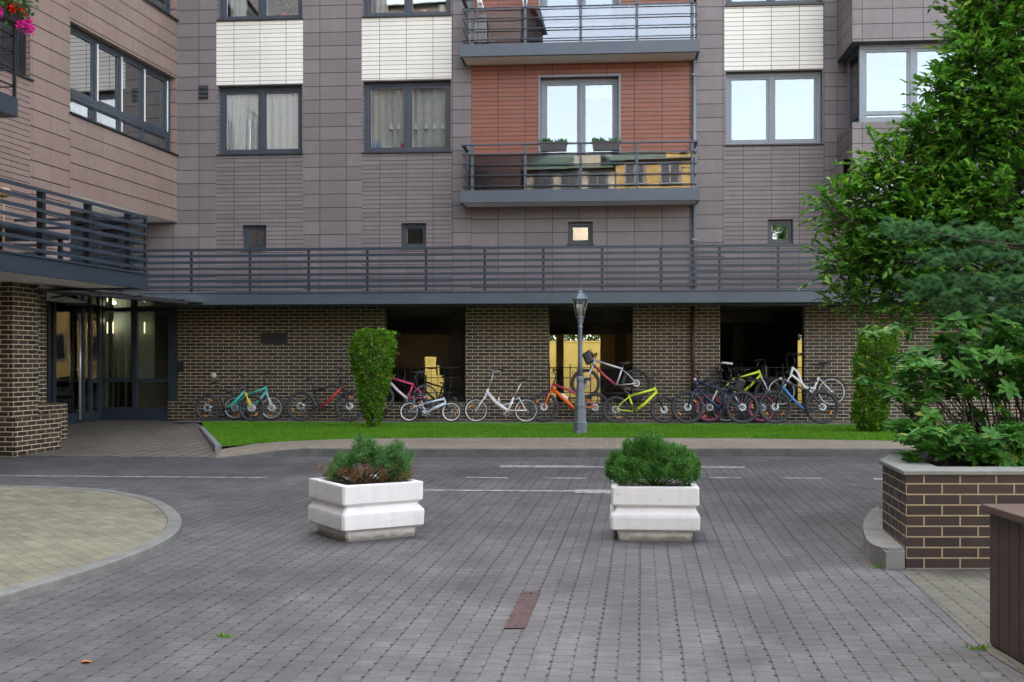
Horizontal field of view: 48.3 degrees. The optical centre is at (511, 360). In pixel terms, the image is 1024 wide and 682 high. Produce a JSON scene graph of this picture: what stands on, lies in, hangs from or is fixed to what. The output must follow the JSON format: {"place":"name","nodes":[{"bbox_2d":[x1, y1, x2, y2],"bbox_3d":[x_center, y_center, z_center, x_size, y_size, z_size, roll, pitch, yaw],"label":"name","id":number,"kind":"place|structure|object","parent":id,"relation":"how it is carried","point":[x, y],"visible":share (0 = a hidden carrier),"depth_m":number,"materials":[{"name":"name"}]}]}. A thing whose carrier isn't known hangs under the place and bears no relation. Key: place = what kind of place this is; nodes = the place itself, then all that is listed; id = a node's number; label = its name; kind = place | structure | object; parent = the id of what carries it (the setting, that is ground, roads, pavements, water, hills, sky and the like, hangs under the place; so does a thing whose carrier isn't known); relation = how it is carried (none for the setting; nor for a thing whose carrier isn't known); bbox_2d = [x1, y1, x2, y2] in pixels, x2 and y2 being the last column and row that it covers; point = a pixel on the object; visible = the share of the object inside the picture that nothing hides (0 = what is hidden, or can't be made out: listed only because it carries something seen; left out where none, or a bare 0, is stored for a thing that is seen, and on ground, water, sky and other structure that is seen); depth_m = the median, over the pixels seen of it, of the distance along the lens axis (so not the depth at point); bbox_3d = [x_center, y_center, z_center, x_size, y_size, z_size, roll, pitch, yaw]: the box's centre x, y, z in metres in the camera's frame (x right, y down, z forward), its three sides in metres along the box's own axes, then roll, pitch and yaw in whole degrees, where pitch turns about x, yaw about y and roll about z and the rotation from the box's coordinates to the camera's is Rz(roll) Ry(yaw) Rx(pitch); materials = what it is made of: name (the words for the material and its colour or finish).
{"place":"outdoors","nodes":[
{"label":"outdoors","id":0,"kind":"place"},
{"bbox_2d":[0,487,166,589],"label":"island paving","id":1,"kind":"structure","parent":0,"point":[44,532],"depth_m":9.85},
{"bbox_2d":[21,420,215,456],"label":"entrance paving","id":2,"kind":"structure","parent":0,"point":[136,438],"depth_m":20.93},
{"bbox_2d":[369,364,437,408],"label":"bicycle","id":3,"kind":"object","parent":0,"point":[407,398],"visible":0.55,"depth_m":26.11,"materials":[{"name":"metal"}]},
{"bbox_2d":[400,368,463,401],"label":"bicycle","id":4,"kind":"object","parent":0,"point":[440,396],"visible":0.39,"depth_m":29.87,"materials":[{"name":"metal"}]},
{"bbox_2d":[477,0,483,7],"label":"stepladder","id":5,"kind":"object","parent":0,"point":[480,4],"visible":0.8,"depth_m":25.60,"materials":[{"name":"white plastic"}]},
{"bbox_2d":[0,402,1023,681],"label":"road","id":6,"kind":"structure","parent":0,"point":[766,574],"depth_m":7.43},
{"bbox_2d":[0,485,181,604],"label":"island kerb","id":7,"kind":"structure","parent":6,"relation":"on","point":[169,534],"depth_m":8.33,"materials":[{"name":"concrete"}]},
{"bbox_2d":[0,0,197,456],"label":"apartment wing","id":8,"kind":"structure","parent":6,"relation":"on","point":[88,129],"depth_m":21.98,"materials":[{"name":"brown tile"}]},
{"bbox_2d":[0,187,10,249],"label":"terrace light","id":9,"kind":"object","parent":8,"relation":"on","point":[3,195],"visible":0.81,"depth_m":16.41,"materials":[{"name":"beige"}]},
{"bbox_2d":[0,0,33,81],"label":"window","id":10,"kind":"structure","parent":8,"relation":"in","point":[6,59],"depth_m":20.54,"materials":[{"name":"grey glass"}]},
{"bbox_2d":[0,0,38,34],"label":"flowers","id":11,"kind":"object","parent":8,"relation":"attached to","point":[12,13],"visible":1,"depth_m":16.18,"materials":[{"name":"pink plant"}]},
{"bbox_2d":[0,225,69,259],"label":"terrace table","id":12,"kind":"object","parent":8,"relation":"on","point":[24,232],"visible":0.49,"depth_m":17.53,"materials":[{"name":"brown metal"}]},
{"bbox_2d":[70,211,71,259],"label":"window","id":13,"kind":"structure","parent":8,"relation":"in","point":[70,211],"depth_m":24.62,"materials":[{"name":"grey metal"}]},
{"bbox_2d":[47,301,101,423],"bbox_3d":[-9.792,0.100,25.706,0.178,2.760,2.261,0,0,9],"label":"door","id":14,"kind":"structure","parent":8,"relation":"in","point":[74,332],"depth_m":25.71,"materials":[{"name":"black glass"}]},
{"bbox_2d":[72,211,98,259],"bbox_3d":[-9.445,-2.361,25.235,0.088,1.722,1.117,0,0,9],"label":"window","id":15,"kind":"structure","parent":8,"relation":"in","point":[75,223],"depth_m":25.03,"materials":[{"name":"grey glass"}]},
{"bbox_2d":[99,220,122,291],"bbox_3d":[-9.266,-2.361,26.358,0.088,1.722,1.117,0,0,9],"label":"window","id":16,"kind":"structure","parent":8,"relation":"in","point":[111,231],"depth_m":26.36,"materials":[{"name":"black glass"}]},
{"bbox_2d":[70,25,169,136],"bbox_3d":[-8.384,-5.917,24.479,0.113,1.362,4.607,0,0,9],"label":"window","id":17,"kind":"structure","parent":8,"relation":"in","point":[101,75],"depth_m":24.33,"materials":[{"name":"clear glass"}]},
{"bbox_2d":[69,94,178,155],"bbox_3d":[-8.298,-5.010,24.465,0.289,0.448,4.667,0,0,9],"label":"window","id":18,"kind":"structure","parent":8,"relation":"in","point":[80,108],"depth_m":24.34,"materials":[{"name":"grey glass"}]},
{"bbox_2d":[145,0,178,20],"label":"window","id":19,"kind":"structure","parent":8,"relation":"in","point":[163,5],"depth_m":26.37,"materials":[{"name":"grey glass"}]},
{"bbox_2d":[199,426,221,450],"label":"edging kerb","id":20,"kind":"structure","parent":6,"relation":"on","point":[211,440],"depth_m":20.11,"materials":[{"name":"grey concrete"}]},
{"bbox_2d":[217,631,232,636],"bbox_3d":[-1.558,1.483,6.192,0.092,0.030,0.057,0,0,0],"label":"weed","id":21,"kind":"object","parent":6,"relation":"on","point":[222,635],"visible":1,"depth_m":6.20,"materials":[{"name":"green plant"}]},
{"bbox_2d":[308,474,423,541],"bbox_3d":[-1.267,1.266,9.883,0.770,0.479,0.769,0,0,-32],"label":"concrete planter","id":22,"kind":"object","parent":6,"relation":"on","point":[342,510],"visible":0.83,"depth_m":9.59,"materials":[{"name":"concrete"}]},
{"bbox_2d":[315,432,416,483],"bbox_3d":[-1.238,0.862,9.876,0.844,0.539,0.806,0,0,-23],"label":"juniper bush","id":23,"kind":"object","parent":22,"relation":"in","point":[366,452],"visible":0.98,"depth_m":9.83,"materials":[{"name":"green plant"}]},
{"bbox_2d":[0,465,882,492],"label":"road marking","id":24,"kind":"object","parent":6,"relation":"on","point":[588,490],"visible":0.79,"depth_m":14.63,"materials":[{"name":"paint"}]},
{"bbox_2d":[504,591,540,628],"bbox_3d":[0.070,1.494,6.889,0.118,0.012,1.031,0,0,6],"label":"cover plate","id":25,"kind":"object","parent":6,"relation":"on","point":[520,615],"visible":1,"depth_m":6.83,"materials":[{"name":"metal"}]},
{"bbox_2d":[67,0,1023,425],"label":"apartment building","id":26,"kind":"structure","parent":6,"relation":"on","point":[493,236],"depth_m":26.11,"materials":[{"name":"tile"}]},
{"bbox_2d":[178,361,183,371],"bbox_3d":[-7.743,0.143,26.730,0.138,0.248,0.055,0,0,5],"label":"intercom","id":27,"kind":"object","parent":26,"relation":"attached to","point":[180,366],"visible":1,"depth_m":26.71,"materials":[{"name":"black paint"}]},
{"bbox_2d":[210,372,216,377],"bbox_3d":[-6.964,0.343,26.657,0.140,0.140,0.070,0,0,5],"label":"wall light","id":28,"kind":"object","parent":26,"relation":"attached to","point":[213,375],"visible":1,"depth_m":26.64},
{"bbox_2d":[230,0,246,16],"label":"curtain","id":29,"kind":"object","parent":26,"relation":"hanging from","point":[238,7],"visible":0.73,"depth_m":27.10,"materials":[{"name":"white fabric"}]},
{"bbox_2d":[228,94,257,149],"bbox_3d":[-6.296,-5.620,26.938,0.884,1.526,0.073,0,0,5],"label":"curtain","id":30,"kind":"object","parent":26,"relation":"hanging from","point":[242,122],"visible":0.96,"depth_m":26.94,"materials":[{"name":"white fabric"}]},
{"bbox_2d":[244,226,265,247],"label":"window","id":31,"kind":"structure","parent":26,"relation":"in","point":[247,229],"depth_m":26.75,"materials":[{"name":"grey metal"}]},
{"bbox_2d":[216,86,302,155],"bbox_3d":[-5.856,-5.590,26.702,2.061,1.626,0.308,0,0,5],"label":"window","id":32,"kind":"structure","parent":26,"relation":"in","point":[262,92],"depth_m":26.78,"materials":[{"name":"grey metal"}]},
{"bbox_2d":[216,0,302,21],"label":"window","id":33,"kind":"structure","parent":26,"relation":"in","point":[262,4],"depth_m":26.76,"materials":[{"name":"grey metal"}]},
{"bbox_2d":[261,333,287,342],"bbox_3d":[-5.520,-0.522,26.552,0.630,0.247,0.033,0,0,5],"label":"wall plate","id":34,"kind":"object","parent":26,"relation":"attached to","point":[274,337],"depth_m":26.54,"materials":[{"name":"black metal"}]},
{"bbox_2d":[267,93,297,148],"bbox_3d":[-5.335,-5.620,26.856,0.891,1.526,0.073,0,0,5],"label":"curtain","id":35,"kind":"object","parent":26,"relation":"hanging from","point":[282,121],"visible":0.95,"depth_m":26.86,"materials":[{"name":"white fabric"}]},
{"bbox_2d":[272,0,297,14],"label":"house plant","id":36,"kind":"object","parent":26,"relation":"on","point":[288,8],"visible":0.99,"depth_m":26.88,"materials":[{"name":"green plant"}]},
{"bbox_2d":[376,0,388,12],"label":"curtain","id":37,"kind":"object","parent":26,"relation":"hanging from","point":[382,6],"visible":0.66,"depth_m":26.81,"materials":[{"name":"white fabric"}]},
{"bbox_2d":[372,90,403,147],"bbox_3d":[-2.849,-5.638,26.745,0.899,1.574,0.073,0,0,5],"label":"curtain","id":38,"kind":"object","parent":26,"relation":"hanging from","point":[387,108],"visible":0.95,"depth_m":26.75,"materials":[{"name":"white fabric"}]},
{"bbox_2d":[362,81,451,153],"bbox_3d":[-2.410,-5.608,26.409,2.094,1.674,0.308,0,0,5],"label":"window","id":39,"kind":"structure","parent":26,"relation":"in","point":[408,87],"depth_m":26.48,"materials":[{"name":"grey metal"}]},
{"bbox_2d":[362,0,451,17],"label":"window","id":40,"kind":"structure","parent":26,"relation":"in","point":[408,4],"depth_m":26.47,"materials":[{"name":"grey metal"}]},
{"bbox_2d":[402,224,425,246],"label":"window","id":41,"kind":"structure","parent":26,"relation":"in","point":[405,227],"depth_m":26.43,"materials":[{"name":"grey metal"}]},
{"bbox_2d":[385,333,464,401],"bbox_3d":[-2.023,0.161,26.456,1.891,1.607,0.050,0,0,5],"label":"railing fence","id":42,"kind":"object","parent":26,"relation":"on","point":[433,364],"visible":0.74,"depth_m":26.43,"materials":[{"name":"black metal"}]},
{"bbox_2d":[413,89,445,146],"bbox_3d":[-1.892,-5.638,26.664,0.949,1.574,0.073,0,0,5],"label":"curtain","id":43,"kind":"object","parent":26,"relation":"hanging from","point":[429,107],"visible":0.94,"depth_m":26.66,"materials":[{"name":"white fabric"}]},
{"bbox_2d":[438,5,445,10],"bbox_3d":[-1.613,-8.136,26.568,0.220,0.210,0.220,0,0,5],"label":"flower pot","id":44,"kind":"object","parent":26,"relation":"on","point":[442,7],"visible":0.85,"depth_m":26.49,"materials":[{"name":"white ceramic"}]},
{"bbox_2d":[539,138,567,151],"bbox_3d":[0.904,-4.753,25.115,0.651,0.312,0.279,0,0,5],"label":"window box","id":45,"kind":"object","parent":26,"relation":"attached to","point":[549,145],"visible":1,"depth_m":25.06,"materials":[{"name":"grey plastic"}]},
{"bbox_2d":[541,78,618,189],"bbox_3d":[1.553,-5.138,26.183,1.769,2.616,0.088,0,0,5],"label":"window","id":46,"kind":"structure","parent":26,"relation":"in","point":[581,84],"depth_m":26.15,"materials":[{"name":"grey metal"}]},
{"bbox_2d":[541,0,618,5],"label":"window","id":47,"kind":"structure","parent":26,"relation":"in","point":[543,2],"depth_m":26.16,"materials":[{"name":"grey metal"}]},
{"bbox_2d":[567,222,593,245],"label":"window","id":48,"kind":"structure","parent":26,"relation":"in","point":[589,225],"depth_m":26.09,"materials":[{"name":"grey metal"}]},
{"bbox_2d":[549,364,631,402],"bbox_3d":[1.797,0.520,26.118,1.900,0.890,0.025,0,0,5],"label":"railing fence","id":49,"kind":"object","parent":26,"relation":"on","point":[570,377],"visible":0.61,"depth_m":26.11,"materials":[{"name":"black metal"}]},
{"bbox_2d":[586,85,611,98],"bbox_3d":[2.007,-6.186,26.332,0.645,0.320,0.043,0,0,5],"label":"roller blind","id":50,"kind":"object","parent":26,"relation":"hanging from","point":[598,91],"visible":1,"depth_m":26.33,"materials":[{"name":"white fabric"}]},
{"bbox_2d":[591,137,620,150],"bbox_3d":[2.065,-4.753,25.034,0.648,0.311,0.244,0,0,5],"label":"window box","id":51,"kind":"object","parent":26,"relation":"attached to","point":[600,144],"visible":1,"depth_m":24.96,"materials":[{"name":"grey plastic"}]},
{"bbox_2d":[585,397,641,403],"bbox_3d":[2.226,0.914,25.775,1.414,0.191,0.271,0,0,5],"label":"wall bracket","id":52,"kind":"object","parent":26,"relation":"attached to","point":[638,398],"depth_m":25.59,"materials":[{"name":"black paint"}]},
{"bbox_2d":[571,349,650,396],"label":"bicycle","id":53,"kind":"object","parent":52,"relation":"on","point":[588,356],"visible":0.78,"depth_m":25.68,"materials":[{"name":"metal"}]},
{"bbox_2d":[721,364,802,402],"bbox_3d":[5.643,0.519,25.791,1.853,0.891,0.025,0,0,5],"label":"railing fence","id":54,"kind":"object","parent":26,"relation":"on","point":[741,367],"visible":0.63,"depth_m":25.78,"materials":[{"name":"black metal"}]},
{"bbox_2d":[725,72,823,145],"bbox_3d":[5.874,-5.654,25.705,2.184,1.676,0.308,0,0,5],"label":"window","id":55,"kind":"structure","parent":26,"relation":"in","point":[770,78],"depth_m":25.78,"materials":[{"name":"grey metal"}]},
{"bbox_2d":[725,0,823,6],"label":"window","id":56,"kind":"structure","parent":26,"relation":"in","point":[729,3],"depth_m":25.72,"materials":[{"name":"grey metal"}]},
{"bbox_2d":[766,220,794,243],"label":"window","id":57,"kind":"structure","parent":26,"relation":"in","point":[770,222],"depth_m":25.71,"materials":[{"name":"grey metal"}]},
{"bbox_2d":[778,404,835,412],"bbox_3d":[6.527,1.073,25.399,1.372,0.203,0.290,0,0,5],"label":"wall bracket","id":58,"kind":"object","parent":26,"relation":"attached to","point":[785,405],"depth_m":25.29,"materials":[{"name":"metal"}]},
{"bbox_2d":[768,352,845,404],"bbox_3d":[6.527,0.409,25.335,1.732,1.187,0.592,0,-3,5],"label":"bicycle","id":59,"kind":"object","parent":58,"relation":"on","point":[800,381],"visible":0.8,"depth_m":25.30,"materials":[{"name":"metal"}]},
{"bbox_2d":[849,46,858,124],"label":"window","id":60,"kind":"structure","parent":26,"relation":"in","point":[854,58],"depth_m":24.75,"materials":[{"name":"grey glass"}]},
{"bbox_2d":[859,43,1023,121],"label":"window","id":61,"kind":"structure","parent":26,"relation":"in","point":[911,50],"depth_m":24.08,"materials":[{"name":"white plastic"}]},
{"bbox_3d":[5.170,1.102,25.534,1.356,0.179,0.250,0,0,5],"label":"wall bracket","id":62,"kind":"object","parent":26,"relation":"attached to","visible":0},
{"bbox_2d":[705,359,781,405],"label":"bicycle","id":63,"kind":"object","parent":62,"relation":"on","point":[758,385],"visible":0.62,"depth_m":25.46,"materials":[{"name":"metal"}]},
{"bbox_2d":[214,448,915,458],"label":"kerb","id":64,"kind":"structure","parent":6,"relation":"on","point":[601,452],"depth_m":17.82,"materials":[{"name":"concrete"}]},
{"bbox_2d":[425,341,801,402],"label":"yard wall","id":65,"kind":"structure","parent":6,"relation":"on","point":[571,352],"depth_m":41.48,"materials":[{"name":"yellow paint"}]},
{"bbox_2d":[610,478,699,540],"bbox_3d":[1.214,1.273,9.813,0.745,0.462,0.743,0,0,5],"label":"concrete planter","id":66,"kind":"object","parent":6,"relation":"on","point":[641,512],"visible":0.84,"depth_m":9.46,"materials":[{"name":"concrete"}]},
{"bbox_2d":[602,428,703,485],"bbox_3d":[1.193,0.838,9.694,0.911,0.530,0.780,0,0,0],"label":"juniper bush","id":67,"kind":"object","parent":66,"relation":"on","point":[651,458],"visible":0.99,"depth_m":9.57,"materials":[{"name":"green plant"}]},
{"bbox_2d":[550,334,801,340],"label":"yard hedge","id":68,"kind":"object","parent":6,"relation":"on","point":[584,337],"depth_m":42.15,"materials":[{"name":"green plant"}]},
{"bbox_2d":[863,506,904,569],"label":"curved kerb","id":69,"kind":"structure","parent":6,"relation":"on","point":[881,547],"depth_m":8.47,"materials":[{"name":"concrete"}]},
{"bbox_2d":[879,448,1023,568],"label":"brick planter","id":70,"kind":"object","parent":6,"relation":"on","point":[935,517],"visible":0.73,"depth_m":8.24,"materials":[{"name":"brown brick"}]},
{"bbox_2d":[793,0,1023,344],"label":"broadleaf tree","id":71,"kind":"object","parent":70,"relation":"in","point":[988,111],"visible":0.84,"depth_m":12.24,"materials":[{"name":"green plant"}]},
{"bbox_2d":[849,309,1023,466],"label":"rhododendron shrub","id":72,"kind":"object","parent":70,"relation":"on","point":[963,442],"visible":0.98,"depth_m":9.49,"materials":[{"name":"green plant"}]},
{"bbox_2d":[858,215,1023,342],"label":"pine tree","id":73,"kind":"object","parent":70,"relation":"on","point":[989,252],"visible":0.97,"depth_m":9.90,"materials":[{"name":"green plant"}]},
{"bbox_2d":[962,642,988,649],"bbox_3d":[2.420,1.482,5.941,0.153,0.033,0.086,0,0,-11],"label":"weed","id":74,"kind":"object","parent":6,"relation":"on","point":[981,647],"visible":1,"depth_m":5.93,"materials":[{"name":"green plant"}]},
{"bbox_2d":[177,420,1000,424],"bbox_3d":[8.069,1.378,24.862,31.710,0.001,1.200,0,0,5],"label":"wall strip","id":75,"kind":"object","parent":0,"point":[606,422],"depth_m":25.45,"materials":[{"name":"concrete"}]},
{"bbox_2d":[195,374,264,420],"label":"bicycle","id":76,"kind":"object","parent":75,"relation":"on","point":[251,407],"visible":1,"depth_m":25.94,"materials":[{"name":"metal"}]},
{"bbox_2d":[222,369,284,420],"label":"bicycle","id":77,"kind":"object","parent":75,"relation":"on","point":[271,407],"visible":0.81,"depth_m":26.25,"materials":[{"name":"metal"}]},
{"bbox_2d":[286,367,362,421],"bbox_3d":[-4.226,0.767,25.891,1.810,1.227,0.625,0,-5,5],"label":"bicycle","id":78,"kind":"object","parent":75,"relation":"on","point":[319,407],"visible":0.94,"depth_m":25.86,"materials":[{"name":"metal"}]},
{"bbox_2d":[399,381,461,421],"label":"bicycle","id":79,"kind":"object","parent":75,"relation":"on","point":[425,412],"visible":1,"depth_m":25.56,"materials":[{"name":"metal"}]},
{"bbox_2d":[464,369,537,422],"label":"bicycle","id":80,"kind":"object","parent":75,"relation":"on","point":[495,401],"visible":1,"depth_m":25.43,"materials":[{"name":"metal"}]},
{"bbox_2d":[529,367,609,422],"bbox_3d":[1.282,0.766,25.523,1.806,1.228,0.625,0,-5,5],"label":"bicycle","id":81,"kind":"object","parent":75,"relation":"on","point":[564,398],"visible":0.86,"depth_m":25.50,"materials":[{"name":"metal"}]},
{"bbox_2d":[602,372,677,422],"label":"bicycle","id":82,"kind":"object","parent":75,"relation":"on","point":[663,409],"visible":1,"depth_m":25.09,"materials":[{"name":"metal"}]},
{"bbox_2d":[671,370,758,423],"bbox_3d":[4.418,0.800,24.922,1.897,1.160,0.625,0,-5,5],"label":"bicycle","id":83,"kind":"object","parent":75,"relation":"on","point":[741,407],"visible":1,"depth_m":24.89,"materials":[{"name":"metal"}]},
{"bbox_2d":[690,368,752,421],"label":"bicycle","id":84,"kind":"object","parent":75,"relation":"on","point":[740,383],"visible":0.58,"depth_m":25.45,"materials":[{"name":"metal"}]},
{"bbox_2d":[694,366,769,421],"bbox_3d":[4.923,0.749,25.574,1.707,1.260,0.625,0,-3,5],"label":"bicycle","id":85,"kind":"object","parent":75,"relation":"on","point":[764,376],"visible":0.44,"depth_m":25.51,"materials":[{"name":"metal"}]},
{"bbox_2d":[694,369,776,422],"bbox_3d":[4.951,0.787,25.309,1.819,1.186,0.625,0,-5,5],"label":"bicycle","id":86,"kind":"object","parent":75,"relation":"on","point":[719,399],"visible":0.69,"depth_m":25.28,"materials":[{"name":"metal"}]},
{"bbox_2d":[711,368,788,422],"bbox_3d":[5.306,0.770,25.400,1.761,1.217,0.592,0,-3,5],"label":"bicycle","id":87,"kind":"object","parent":75,"relation":"on","point":[747,400],"visible":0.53,"depth_m":25.38,"materials":[{"name":"metal"}]},
{"bbox_2d":[758,371,838,423],"bbox_3d":[6.252,0.811,24.956,1.753,1.137,0.625,0,-5,5],"label":"bicycle","id":88,"kind":"object","parent":75,"relation":"on","point":[804,407],"visible":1,"depth_m":24.93,"materials":[{"name":"metal"}]},
{"bbox_2d":[202,420,995,446],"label":"lawn ground","id":89,"kind":"structure","parent":0,"point":[534,437],"depth_m":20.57,"materials":[{"name":"green plant"}]},
{"bbox_2d":[345,327,398,427],"bbox_3d":[-2.849,0.354,23.430,1.134,2.097,1.068,0,0,0],"label":"column shrub","id":90,"kind":"object","parent":89,"relation":"on","point":[380,373],"visible":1,"depth_m":23.23,"materials":[{"name":"green plant"}]},
{"bbox_2d":[572,287,588,433],"bbox_3d":[1.288,-0.010,21.587,0.330,2.791,0.286,0,0,0],"label":"street lamp","id":91,"kind":"object","parent":89,"relation":"on","point":[579,423],"visible":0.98,"depth_m":21.53,"materials":[{"name":"silver metal"}]},
{"bbox_2d":[848,327,901,432],"bbox_3d":[6.973,0.381,21.965,1.016,2.065,0.949,0,0,0],"label":"column shrub","id":92,"kind":"object","parent":89,"relation":"on","point":[858,404],"visible":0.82,"depth_m":21.76,"materials":[{"name":"green plant"}]},
{"bbox_2d":[215,438,1010,456],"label":"path","id":93,"kind":"structure","parent":0,"point":[555,443],"depth_m":19.03,"materials":[{"name":"grey concrete"}]},
{"bbox_2d":[902,571,1023,673],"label":"mossy paving","id":94,"kind":"structure","parent":0,"point":[961,599],"depth_m":7.19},
{"bbox_2d":[981,504,1023,662],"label":"timber box","id":95,"kind":"object","parent":94,"relation":"on","point":[1007,578],"visible":1,"depth_m":5.81,"materials":[{"name":"brown wood"}]}
]}

